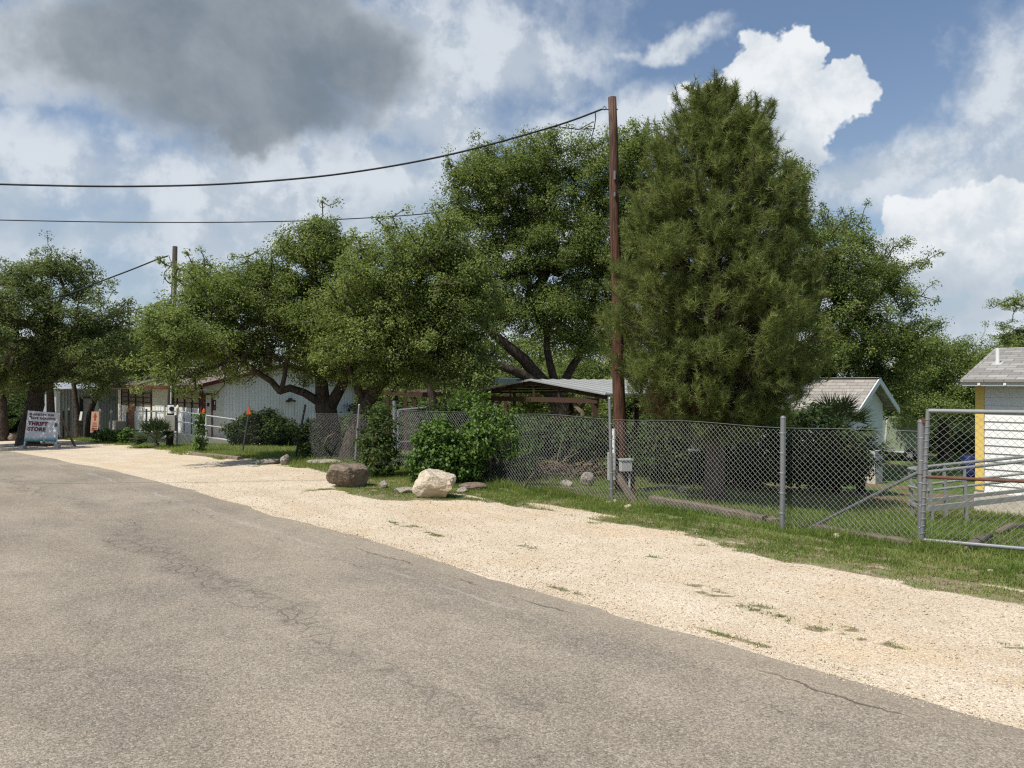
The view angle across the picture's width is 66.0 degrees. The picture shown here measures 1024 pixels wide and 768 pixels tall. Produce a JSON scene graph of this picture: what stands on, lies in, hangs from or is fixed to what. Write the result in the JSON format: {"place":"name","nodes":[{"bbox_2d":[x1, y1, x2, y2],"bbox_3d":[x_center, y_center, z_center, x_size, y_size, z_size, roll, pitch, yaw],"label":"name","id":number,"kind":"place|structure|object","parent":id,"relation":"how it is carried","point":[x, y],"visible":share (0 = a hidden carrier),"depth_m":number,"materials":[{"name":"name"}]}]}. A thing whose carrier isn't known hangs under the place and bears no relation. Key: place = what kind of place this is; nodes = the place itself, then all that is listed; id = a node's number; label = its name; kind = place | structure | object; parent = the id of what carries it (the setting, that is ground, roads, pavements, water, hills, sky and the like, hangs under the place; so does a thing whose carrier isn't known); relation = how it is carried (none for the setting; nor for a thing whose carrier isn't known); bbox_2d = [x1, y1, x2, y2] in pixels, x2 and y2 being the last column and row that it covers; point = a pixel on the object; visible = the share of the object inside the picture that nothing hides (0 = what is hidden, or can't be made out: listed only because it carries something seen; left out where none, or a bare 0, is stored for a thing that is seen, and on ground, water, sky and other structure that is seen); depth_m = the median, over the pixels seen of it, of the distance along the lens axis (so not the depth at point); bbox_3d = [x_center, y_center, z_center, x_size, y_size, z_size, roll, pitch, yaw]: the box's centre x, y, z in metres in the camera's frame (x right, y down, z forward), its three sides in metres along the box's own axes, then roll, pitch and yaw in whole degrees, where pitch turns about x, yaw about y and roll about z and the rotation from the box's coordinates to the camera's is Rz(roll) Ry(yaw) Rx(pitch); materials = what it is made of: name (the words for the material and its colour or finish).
{"place":"outdoors","nodes":[
{"label":"outdoors","id":0,"kind":"place"},
{"bbox_2d":[59,436,383,472],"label":"roadside grass","id":1,"kind":"structure","parent":0,"point":[181,450],"depth_m":22.70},
{"bbox_2d":[0,204,479,222],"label":"service wire","id":2,"kind":"object","parent":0,"point":[206,222],"visible":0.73,"depth_m":25.20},
{"bbox_2d":[0,450,1023,767],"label":"road","id":3,"kind":"structure","parent":0,"point":[144,622],"depth_m":5.30,"materials":[{"name":"asphalt"}]},
{"bbox_2d":[0,438,1023,728],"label":"gravel shoulder","id":4,"kind":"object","parent":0,"point":[162,466],"visible":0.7,"depth_m":7.82},
{"bbox_2d":[250,458,279,463],"bbox_3d":[-6.064,1.918,19.451,0.715,0.150,0.556,0,0,0],"label":"stone","id":5,"kind":"object","parent":4,"relation":"on","point":[270,461],"visible":0.87,"depth_m":19.27,"materials":[{"name":"grey stone"}]},
{"bbox_2d":[326,463,369,487],"bbox_3d":[-3.093,1.734,14.812,0.800,0.470,0.660,0,0,0],"label":"boulder","id":6,"kind":"object","parent":4,"relation":"on","point":[352,475],"visible":0.99,"depth_m":14.64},
{"bbox_2d":[394,487,412,492],"bbox_3d":[-1.872,1.890,13.995,0.382,0.120,0.326,0,0,-25],"label":"stone","id":7,"kind":"object","parent":4,"relation":"on","point":[404,489],"visible":0.72,"depth_m":13.88,"materials":[{"name":"grey stone"}]},
{"bbox_2d":[412,468,455,498],"bbox_3d":[-1.261,1.709,13.345,0.660,0.520,0.621,0,0,38],"label":"boulder","id":8,"kind":"object","parent":4,"relation":"on","point":[433,483],"visible":0.93,"depth_m":13.19,"materials":[{"name":"stone"}]},
{"bbox_2d":[459,482,486,489],"bbox_3d":[-0.719,1.877,14.459,0.520,0.160,0.390,0,0,0],"label":"stone","id":9,"kind":"object","parent":4,"relation":"on","point":[473,485],"visible":0.84,"depth_m":14.33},
{"bbox_2d":[0,0,1023,385],"label":"sky","id":10,"kind":"structure","parent":0,"point":[914,108],"materials":[{"name":"blue"}]},
{"bbox_2d":[9,389,1023,567],"bbox_3d":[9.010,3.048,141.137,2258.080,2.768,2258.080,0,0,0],"label":"ground","id":11,"kind":"structure","parent":0,"point":[900,468],"depth_m":19.12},
{"bbox_2d":[5,389,26,431],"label":"background shrub","id":12,"kind":"object","parent":11,"relation":"on","point":[14,428],"visible":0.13,"depth_m":55.09,"materials":[{"name":"green plant"}]},
{"bbox_2d":[7,401,24,427],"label":"background shrub","id":13,"kind":"object","parent":11,"relation":"on","point":[12,410],"visible":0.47,"depth_m":51.96,"materials":[{"name":"green plant"}]},
{"bbox_2d":[0,294,65,440],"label":"oak tree","id":14,"kind":"object","parent":11,"relation":"on","point":[4,428],"visible":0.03,"depth_m":38.86,"materials":[{"name":"green plant"}]},
{"bbox_2d":[19,411,75,448],"bbox_3d":[-17.714,1.767,30.137,1.430,1.526,1.422,0,0,0],"label":"sandwich board","id":15,"kind":"object","parent":11,"relation":"on","point":[43,427],"visible":0.98,"depth_m":29.71,"materials":[{"name":"white paint"}]},
{"bbox_2d":[27,383,117,436],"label":"metal building","id":16,"kind":"structure","parent":11,"relation":"on","point":[63,399],"depth_m":46.36,"materials":[{"name":"grey metal"}]},
{"bbox_2d":[83,398,90,436],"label":"door","id":17,"kind":"structure","parent":16,"relation":"in","point":[86,401],"depth_m":46.43,"materials":[{"name":"grey metal"}]},
{"bbox_2d":[16,309,132,438],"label":"oak tree","id":18,"kind":"object","parent":11,"relation":"on","point":[50,404],"visible":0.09,"depth_m":40.43,"materials":[{"name":"green plant"}]},
{"bbox_2d":[0,230,151,445],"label":"oak tree","id":19,"kind":"object","parent":11,"relation":"on","point":[48,338],"visible":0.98,"depth_m":32.14,"materials":[{"name":"green plant"}]},
{"bbox_2d":[90,428,114,441],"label":"fence plant","id":20,"kind":"object","parent":11,"relation":"on","point":[100,435],"visible":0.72,"depth_m":34.83,"materials":[{"name":"green plant"}]},
{"bbox_2d":[53,326,155,436],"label":"oak tree","id":21,"kind":"object","parent":11,"relation":"on","point":[76,407],"visible":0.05,"depth_m":44.92,"materials":[{"name":"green plant"}]},
{"bbox_2d":[104,429,121,442],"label":"fence plant","id":22,"kind":"object","parent":11,"relation":"on","point":[112,435],"visible":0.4,"depth_m":33.30,"materials":[{"name":"green plant"}]},
{"bbox_2d":[77,316,162,437],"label":"oak tree","id":23,"kind":"object","parent":11,"relation":"on","point":[91,407],"visible":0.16,"depth_m":42.92,"materials":[{"name":"green plant"}]},
{"bbox_2d":[117,425,138,443],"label":"fence plant","id":24,"kind":"object","parent":11,"relation":"on","point":[127,434],"visible":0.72,"depth_m":31.79,"materials":[{"name":"green plant"}]},
{"bbox_2d":[86,312,200,380],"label":"background oak","id":25,"kind":"object","parent":11,"relation":"on","point":[136,376],"visible":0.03,"depth_m":59.88,"materials":[{"name":"green plant"}]},
{"bbox_2d":[126,417,174,447],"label":"agave","id":26,"kind":"object","parent":11,"relation":"on","point":[158,428],"visible":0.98,"depth_m":27.81,"materials":[{"name":"green plant"}]},
{"bbox_2d":[164,246,177,445],"bbox_3d":[-12.337,-1.296,28.496,0.440,7.400,0.464,0,0,0],"label":"utility pole","id":27,"kind":"object","parent":11,"relation":"on","point":[170,416],"visible":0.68,"depth_m":28.48,"materials":[{"name":"grey wood"}]},
{"bbox_2d":[31,255,167,303],"bbox_3d":[-15.393,-3.845,29.226,5.970,1.652,0.185,0,0,14],"label":"service wire","id":28,"kind":"object","parent":27,"relation":"attached to","point":[98,282],"visible":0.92,"depth_m":29.17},
{"bbox_2d":[135,411,259,443],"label":"entrance ramp","id":29,"kind":"structure","parent":11,"relation":"on","point":[186,437],"depth_m":33.59,"materials":[{"name":"metal"}]},
{"bbox_2d":[190,413,208,451],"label":"vine","id":30,"kind":"object","parent":11,"relation":"on","point":[197,439],"visible":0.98,"depth_m":24.46,"materials":[{"name":"green plant"}]},
{"bbox_2d":[59,404,367,462],"bbox_3d":[-14.525,1.754,31.245,0.283,2.587,33.904,0,0,-42],"label":"chain link fence","id":31,"kind":"object","parent":11,"relation":"on","point":[204,411],"visible":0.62,"depth_m":24.00,"materials":[{"name":"metal"}]},
{"bbox_2d":[90,412,98,432],"bbox_3d":[-19.413,1.777,36.673,0.440,0.986,0.031,0,0,0],"label":"directional sign","id":32,"kind":"object","parent":31,"relation":"attached to","point":[94,421],"visible":0.95,"depth_m":36.66,"materials":[{"name":"red paint"}]},
{"bbox_2d":[189,452,242,459],"bbox_3d":[-8.262,2.014,21.904,0.170,0.217,3.193,0,0,-44],"label":"landscape timber","id":33,"kind":"object","parent":11,"relation":"on","point":[233,457],"visible":0.77,"depth_m":21.66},
{"bbox_2d":[115,196,365,456],"bbox_3d":[-6.690,-1.405,21.143,7.543,7.298,4.950,0,0,-37],"label":"oak tree","id":34,"kind":"object","parent":11,"relation":"on","point":[182,333],"visible":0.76,"depth_m":20.61,"materials":[{"name":"green plant"}]},
{"bbox_2d":[106,363,397,443],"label":"shop building","id":35,"kind":"structure","parent":11,"relation":"on","point":[239,400],"depth_m":37.17,"materials":[{"name":"beige paint"}]},
{"bbox_2d":[128,406,134,428],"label":"door","id":36,"kind":"structure","parent":35,"relation":"in","point":[131,416],"depth_m":42.74,"materials":[{"name":"wood"}]},
{"bbox_2d":[121,389,151,431],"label":"window","id":37,"kind":"structure","parent":35,"relation":"in","point":[144,402],"depth_m":41.95,"materials":[{"name":"beige glass"}]},
{"bbox_2d":[174,390,199,434],"bbox_3d":[-15.209,1.311,36.602,0.072,2.212,3.990,0,0,-41],"label":"window","id":38,"kind":"structure","parent":35,"relation":"in","point":[183,404],"depth_m":36.32,"materials":[{"name":"beige glass"}]},
{"bbox_2d":[204,393,212,436],"bbox_3d":[-13.510,1.413,35.070,0.388,2.009,0.043,0,0,-41],"label":"door","id":39,"kind":"structure","parent":35,"relation":"in","point":[208,403],"depth_m":35.10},
{"bbox_2d":[219,407,290,445],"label":"shrub","id":40,"kind":"object","parent":11,"relation":"on","point":[268,416],"visible":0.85,"depth_m":30.57,"materials":[{"name":"green plant"}]},
{"bbox_2d":[266,411,299,446],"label":"shrub","id":41,"kind":"object","parent":11,"relation":"on","point":[293,426],"visible":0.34,"depth_m":31.19,"materials":[{"name":"green plant"}]},
{"bbox_2d":[149,441,433,460],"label":"lawn grass","id":42,"kind":"structure","parent":11,"relation":"on","point":[272,448],"depth_m":26.41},
{"bbox_2d":[290,418,335,458],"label":"shrub","id":43,"kind":"object","parent":11,"relation":"on","point":[305,447],"visible":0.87,"depth_m":20.80,"materials":[{"name":"green plant"}]},
{"bbox_2d":[308,397,411,447],"bbox_3d":[-7.171,2.089,40.235,6.110,2.916,8.527,0,0,18],"label":"background shrub","id":44,"kind":"object","parent":11,"relation":"on","point":[346,423],"visible":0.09,"depth_m":38.56,"materials":[{"name":"green plant"}]},
{"bbox_2d":[350,402,406,477],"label":"bush","id":45,"kind":"object","parent":11,"relation":"on","point":[377,440],"visible":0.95,"depth_m":16.28,"materials":[{"name":"green plant"}]},
{"bbox_2d":[354,364,422,403],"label":"background oak","id":46,"kind":"object","parent":11,"relation":"on","point":[355,399],"visible":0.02,"depth_m":50.30,"materials":[{"name":"green plant"}]},
{"bbox_2d":[370,395,428,449],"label":"background shrub","id":47,"kind":"object","parent":11,"relation":"on","point":[400,400],"visible":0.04,"depth_m":40.75,"materials":[{"name":"green plant"}]},
{"bbox_2d":[288,204,516,460],"bbox_3d":[-2.788,-1.258,20.081,5.841,6.868,3.908,0,0,0],"label":"oak tree","id":48,"kind":"object","parent":11,"relation":"on","point":[395,317],"visible":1,"depth_m":19.46,"materials":[{"name":"green plant"}]},
{"bbox_2d":[392,401,430,465],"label":"walk gate","id":49,"kind":"structure","parent":11,"relation":"on","point":[397,414],"depth_m":17.93,"materials":[{"name":"metal"}]},
{"bbox_2d":[382,389,449,451],"bbox_3d":[-3.592,1.539,30.303,1.919,2.670,3.128,0,0,13],"label":"shelter","id":50,"kind":"object","parent":11,"relation":"on","point":[415,394],"visible":0.39,"depth_m":29.05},
{"bbox_2d":[367,400,516,447],"bbox_3d":[-3.279,2.130,40.394,9.433,3.011,6.759,0,0,-27],"label":"background shrub","id":51,"kind":"object","parent":11,"relation":"on","point":[425,404],"visible":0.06,"depth_m":37.99,"materials":[{"name":"green plant"}]},
{"bbox_2d":[380,353,507,409],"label":"background oak","id":52,"kind":"object","parent":11,"relation":"on","point":[417,386],"visible":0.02,"depth_m":43.59,"materials":[{"name":"green plant"}]},
{"bbox_2d":[383,320,505,410],"bbox_3d":[-2.371,0.224,26.001,4.395,4.523,3.056,0,0,0],"label":"oak tree","id":53,"kind":"object","parent":11,"relation":"on","point":[431,394],"visible":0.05,"depth_m":25.36,"materials":[{"name":"green plant"}]},
{"bbox_2d":[402,414,493,483],"bbox_3d":[-1.240,1.296,15.437,1.826,1.421,1.172,0,0,0],"label":"bush","id":54,"kind":"object","parent":11,"relation":"on","point":[447,450],"visible":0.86,"depth_m":15.13,"materials":[{"name":"green plant"}]},
{"bbox_2d":[411,389,503,438],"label":"bush","id":55,"kind":"object","parent":11,"relation":"on","point":[444,403],"visible":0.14,"depth_m":18.03,"materials":[{"name":"green plant"}]},
{"bbox_2d":[450,378,520,420],"bbox_3d":[-0.790,1.415,32.303,3.958,3.432,2.600,0,0,0],"label":"shelter","id":56,"kind":"object","parent":11,"relation":"on","point":[504,380],"visible":0.03,"depth_m":31.04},
{"bbox_2d":[447,386,544,483],"bbox_3d":[-0.551,1.022,15.436,1.490,1.977,2.415,0,0,-41],"label":"vine bush","id":57,"kind":"object","parent":11,"relation":"on","point":[477,412],"visible":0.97,"depth_m":14.93,"materials":[{"name":"green plant"}]},
{"bbox_2d":[472,434,541,480],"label":"shade shrub","id":58,"kind":"object","parent":11,"relation":"on","point":[505,470],"visible":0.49,"depth_m":16.03,"materials":[{"name":"green plant"}]},
{"bbox_2d":[420,315,611,421],"bbox_3d":[-0.320,-0.048,39.653,8.755,7.298,7.615,0,0,-24],"label":"background oak","id":59,"kind":"object","parent":11,"relation":"on","point":[518,343],"visible":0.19,"depth_m":39.05,"materials":[{"name":"green plant"}]},
{"bbox_2d":[501,412,562,461],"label":"shade shrub","id":60,"kind":"object","parent":11,"relation":"on","point":[542,433],"visible":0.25,"depth_m":18.22,"materials":[{"name":"green plant"}]},
{"bbox_2d":[493,351,613,427],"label":"background oak","id":61,"kind":"object","parent":11,"relation":"on","point":[542,407],"visible":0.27,"depth_m":35.35,"materials":[{"name":"green plant"}]},
{"bbox_2d":[421,115,690,460],"bbox_3d":[1.534,-3.135,26.409,8.956,12.042,4.611,0,0,-12],"label":"oak tree","id":62,"kind":"object","parent":11,"relation":"on","point":[534,221],"visible":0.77,"depth_m":25.92,"materials":[{"name":"green plant"}]},
{"bbox_2d":[547,411,608,469],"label":"shade shrub","id":63,"kind":"object","parent":11,"relation":"on","point":[585,436],"visible":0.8,"depth_m":17.86,"materials":[{"name":"green plant"}]},
{"bbox_2d":[514,319,642,416],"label":"background oak","id":64,"kind":"object","parent":11,"relation":"on","point":[601,369],"visible":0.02,"depth_m":42.59,"materials":[{"name":"green plant"}]},
{"bbox_2d":[580,472,593,485],"bbox_3d":[1.508,1.904,15.771,0.291,0.300,0.229,0,0,0],"label":"stone","id":65,"kind":"object","parent":11,"relation":"on","point":[585,477],"visible":0.81,"depth_m":15.70,"materials":[{"name":"grey stone"}]},
{"bbox_2d":[527,434,647,481],"bbox_3d":[0.871,1.872,17.069,4.582,1.586,2.113,0,0,0],"label":"brush heap","id":66,"kind":"object","parent":11,"relation":"on","point":[546,466],"visible":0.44,"depth_m":16.96,"materials":[{"name":"brown wood"}]},
{"bbox_2d":[564,96,627,494],"bbox_3d":[1.533,-1.572,14.385,1.244,7.401,0.327,0,0,-9],"label":"utility pole","id":67,"kind":"object","parent":11,"relation":"on","point":[619,403],"visible":0.8,"depth_m":14.41,"materials":[{"name":"wood"}]},
{"bbox_2d":[0,109,601,186],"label":"service wire","id":68,"kind":"object","parent":67,"relation":"attached to","point":[300,177],"visible":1,"depth_m":13.90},
{"bbox_2d":[469,379,757,476],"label":"pavilion","id":69,"kind":"structure","parent":11,"relation":"on","point":[599,388],"depth_m":20.05,"materials":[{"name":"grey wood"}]},
{"bbox_2d":[613,469,637,501],"bbox_3d":[1.884,1.725,13.044,0.533,0.612,0.070,0,0,43],"label":"leaning board","id":70,"kind":"object","parent":11,"relation":"on","point":[632,497],"visible":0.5,"depth_m":13.03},
{"bbox_2d":[618,458,634,494],"bbox_3d":[2.036,1.689,13.947,0.310,0.735,0.254,0,0,-11],"label":"junction box","id":71,"kind":"object","parent":11,"relation":"on","point":[627,464],"visible":0.69,"depth_m":13.88,"materials":[{"name":"grey metal"}]},
{"bbox_2d":[599,396,657,454],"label":"background shrub","id":72,"kind":"object","parent":11,"relation":"on","point":[631,415],"visible":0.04,"depth_m":37.15,"materials":[{"name":"green plant"}]},
{"bbox_2d":[606,409,663,455],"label":"background shrub","id":73,"kind":"object","parent":11,"relation":"on","point":[632,424],"visible":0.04,"depth_m":35.06,"materials":[{"name":"green plant"}]},
{"bbox_2d":[591,337,679,418],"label":"background oak","id":74,"kind":"object","parent":11,"relation":"on","point":[626,396],"visible":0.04,"depth_m":38.76,"materials":[{"name":"green plant"}]},
{"bbox_2d":[391,397,925,540],"bbox_3d":[1.327,1.180,13.837,0.855,1.931,11.384,0,0,-42],"label":"chain link fence","id":75,"kind":"object","parent":11,"relation":"on","point":[918,473],"visible":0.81,"depth_m":11.09,"materials":[{"name":"metal"}]},
{"bbox_2d":[919,409,1023,550],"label":"swing gate","id":76,"kind":"structure","parent":75,"relation":"attached to","point":[926,421],"depth_m":9.19,"materials":[{"name":"metal"}]},
{"bbox_2d":[636,486,680,491],"bbox_3d":[2.882,2.059,15.382,1.214,0.180,0.132,0,0,-38],"label":"landscape timber","id":77,"kind":"object","parent":11,"relation":"on","point":[651,488],"visible":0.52,"depth_m":15.26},
{"bbox_2d":[628,413,705,483],"bbox_3d":[3.544,1.376,17.443,2.006,1.801,1.807,0,0,0],"label":"shade shrub","id":78,"kind":"object","parent":11,"relation":"on","point":[667,457],"visible":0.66,"depth_m":17.04,"materials":[{"name":"green plant"}]},
{"bbox_2d":[392,463,975,554],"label":"grass","id":79,"kind":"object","parent":11,"relation":"on","point":[919,543],"visible":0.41,"depth_m":10.08,"materials":[{"name":"green plant"}]},
{"bbox_2d":[688,427,699,489],"bbox_3d":[3.733,1.535,16.203,0.319,1.488,0.240,0,0,0],"label":"bird feeder","id":80,"kind":"object","parent":11,"relation":"on","point":[694,446],"visible":0.46,"depth_m":16.18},
{"bbox_2d":[649,495,768,521],"bbox_3d":[2.953,1.923,12.112,0.161,0.172,2.337,0,0,-32],"label":"landscape timber","id":81,"kind":"object","parent":11,"relation":"on","point":[722,511],"visible":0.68,"depth_m":11.88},
{"bbox_2d":[592,68,850,503],"bbox_3d":[3.434,-1.652,13.535,4.261,7.561,4.446,0,0,0],"label":"pine tree","id":82,"kind":"object","parent":11,"relation":"on","point":[735,155],"visible":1,"depth_m":12.74,"materials":[{"name":"green plant"}]},
{"bbox_2d":[682,430,764,486],"bbox_3d":[4.854,1.596,18.459,2.235,1.923,2.083,0,0,-38],"label":"shade shrub","id":83,"kind":"object","parent":11,"relation":"on","point":[726,482],"visible":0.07,"depth_m":18.13,"materials":[{"name":"green plant"}]},
{"bbox_2d":[479,467,1023,560],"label":"yard grass","id":84,"kind":"structure","parent":11,"relation":"on","point":[893,512],"depth_m":12.90,"materials":[{"name":"plant"}]},
{"bbox_2d":[704,407,813,490],"bbox_3d":[5.270,1.374,16.984,2.376,1.983,1.923,0,0,0],"label":"shade shrub","id":85,"kind":"object","parent":11,"relation":"on","point":[770,447],"visible":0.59,"depth_m":16.57,"materials":[{"name":"green plant"}]},
{"bbox_2d":[764,399,866,493],"bbox_3d":[6.619,1.396,17.443,2.364,2.146,2.128,0,0,0],"label":"shade shrub","id":86,"kind":"object","parent":11,"relation":"on","point":[809,421],"visible":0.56,"depth_m":16.96,"materials":[{"name":"green plant"}]},
{"bbox_2d":[733,377,899,479],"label":"gabled house","id":87,"kind":"structure","parent":11,"relation":"on","point":[872,390],"depth_m":24.25,"materials":[{"name":"white paint"}]},
{"bbox_2d":[722,146,954,419],"bbox_3d":[10.156,-2.311,25.906,8.161,11.095,5.183,0,0,0],"label":"oak tree","id":88,"kind":"object","parent":11,"relation":"on","point":[875,343],"visible":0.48,"depth_m":25.31,"materials":[{"name":"green plant"}]},
{"bbox_2d":[805,389,882,491],"bbox_3d":[7.535,1.310,18.168,1.966,2.434,2.072,0,0,0],"label":"palmetto","id":89,"kind":"object","parent":11,"relation":"on","point":[840,409],"visible":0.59,"depth_m":17.97,"materials":[{"name":"green plant"}]},
{"bbox_2d":[812,432,877,492],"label":"shade shrub","id":90,"kind":"object","parent":11,"relation":"on","point":[855,477],"visible":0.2,"depth_m":17.44,"materials":[{"name":"green plant"}]},
{"bbox_2d":[813,524,915,545],"bbox_3d":[4.491,1.946,10.105,0.141,0.150,1.496,0,0,-26],"label":"landscape timber","id":91,"kind":"object","parent":11,"relation":"on","point":[875,535],"visible":0.45,"depth_m":9.89,"materials":[{"name":"brown wood"}]},
{"bbox_2d":[865,450,881,483],"bbox_3d":[10.508,2.437,23.005,0.460,0.996,0.400,0,0,-42],"label":"cooling unit","id":92,"kind":"object","parent":11,"relation":"on","point":[878,479],"visible":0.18,"depth_m":22.84,"materials":[{"name":"grey metal"}]},
{"bbox_2d":[856,424,902,492],"bbox_3d":[8.230,1.755,18.644,1.699,1.709,1.707,0,0,0],"label":"palmetto","id":93,"kind":"object","parent":11,"relation":"on","point":[871,448],"visible":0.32,"depth_m":18.36,"materials":[{"name":"green plant"}]},
{"bbox_2d":[883,416,930,460],"bbox_3d":[16.191,2.236,32.818,2.002,1.790,1.680,0,0,14],"label":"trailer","id":94,"kind":"object","parent":11,"relation":"on","point":[890,429],"visible":0.53,"depth_m":32.09,"materials":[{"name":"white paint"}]},
{"bbox_2d":[928,413,974,453],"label":"background shrub","id":95,"kind":"object","parent":11,"relation":"on","point":[964,443],"visible":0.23,"depth_m":34.47,"materials":[{"name":"green plant"}]},
{"bbox_2d":[886,318,1021,458],"bbox_3d":[17.173,0.310,30.940,6.010,5.961,5.503,0,0,0],"label":"oak tree","id":96,"kind":"object","parent":11,"relation":"on","point":[948,394],"visible":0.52,"depth_m":30.79,"materials":[{"name":"green plant"}]},
{"bbox_2d":[907,455,1023,520],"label":"tubular rack","id":97,"kind":"object","parent":11,"relation":"on","point":[911,485],"visible":0.69,"depth_m":12.77,"materials":[{"name":"metal"}]},
{"bbox_2d":[961,454,974,481],"bbox_3d":[14.518,2.654,25.005,0.473,0.855,0.480,0,0,0],"label":"barrel","id":98,"kind":"object","parent":11,"relation":"on","point":[970,458],"visible":0.36,"depth_m":24.82,"materials":[{"name":"blue plastic"}]},
{"bbox_2d":[930,319,1023,395],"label":"oak tree","id":99,"kind":"object","parent":11,"relation":"on","point":[984,340],"visible":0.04,"depth_m":43.95,"materials":[{"name":"green plant"}]},
{"bbox_2d":[965,533,993,549],"bbox_3d":[5.770,1.946,9.733,0.140,0.168,1.494,0,0,38],"label":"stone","id":100,"kind":"object","parent":11,"relation":"on","point":[978,538],"visible":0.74,"depth_m":9.59,"materials":[{"name":"grey stone"}]},
{"bbox_2d":[960,347,1023,514],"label":"white building","id":101,"kind":"structure","parent":11,"relation":"on","point":[995,377],"depth_m":14.54,"materials":[{"name":"paint"}]},
{"bbox_2d":[982,290,1023,347],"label":"mesquite tree","id":102,"kind":"object","parent":11,"relation":"on","point":[1015,302],"visible":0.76,"depth_m":36.01,"materials":[{"name":"plant"}]},
{"bbox_2d":[994,523,1023,533],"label":"log","id":103,"kind":"object","parent":11,"relation":"on","point":[1012,526],"visible":0.7,"depth_m":11.42,"materials":[{"name":"brown wood"}]},
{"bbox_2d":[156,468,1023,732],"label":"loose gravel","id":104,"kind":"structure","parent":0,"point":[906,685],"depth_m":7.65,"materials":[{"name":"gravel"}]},
{"bbox_2d":[304,467,1023,667],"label":"verge grass","id":105,"kind":"structure","parent":0,"point":[975,558],"depth_m":9.56,"materials":[{"name":"plant"}]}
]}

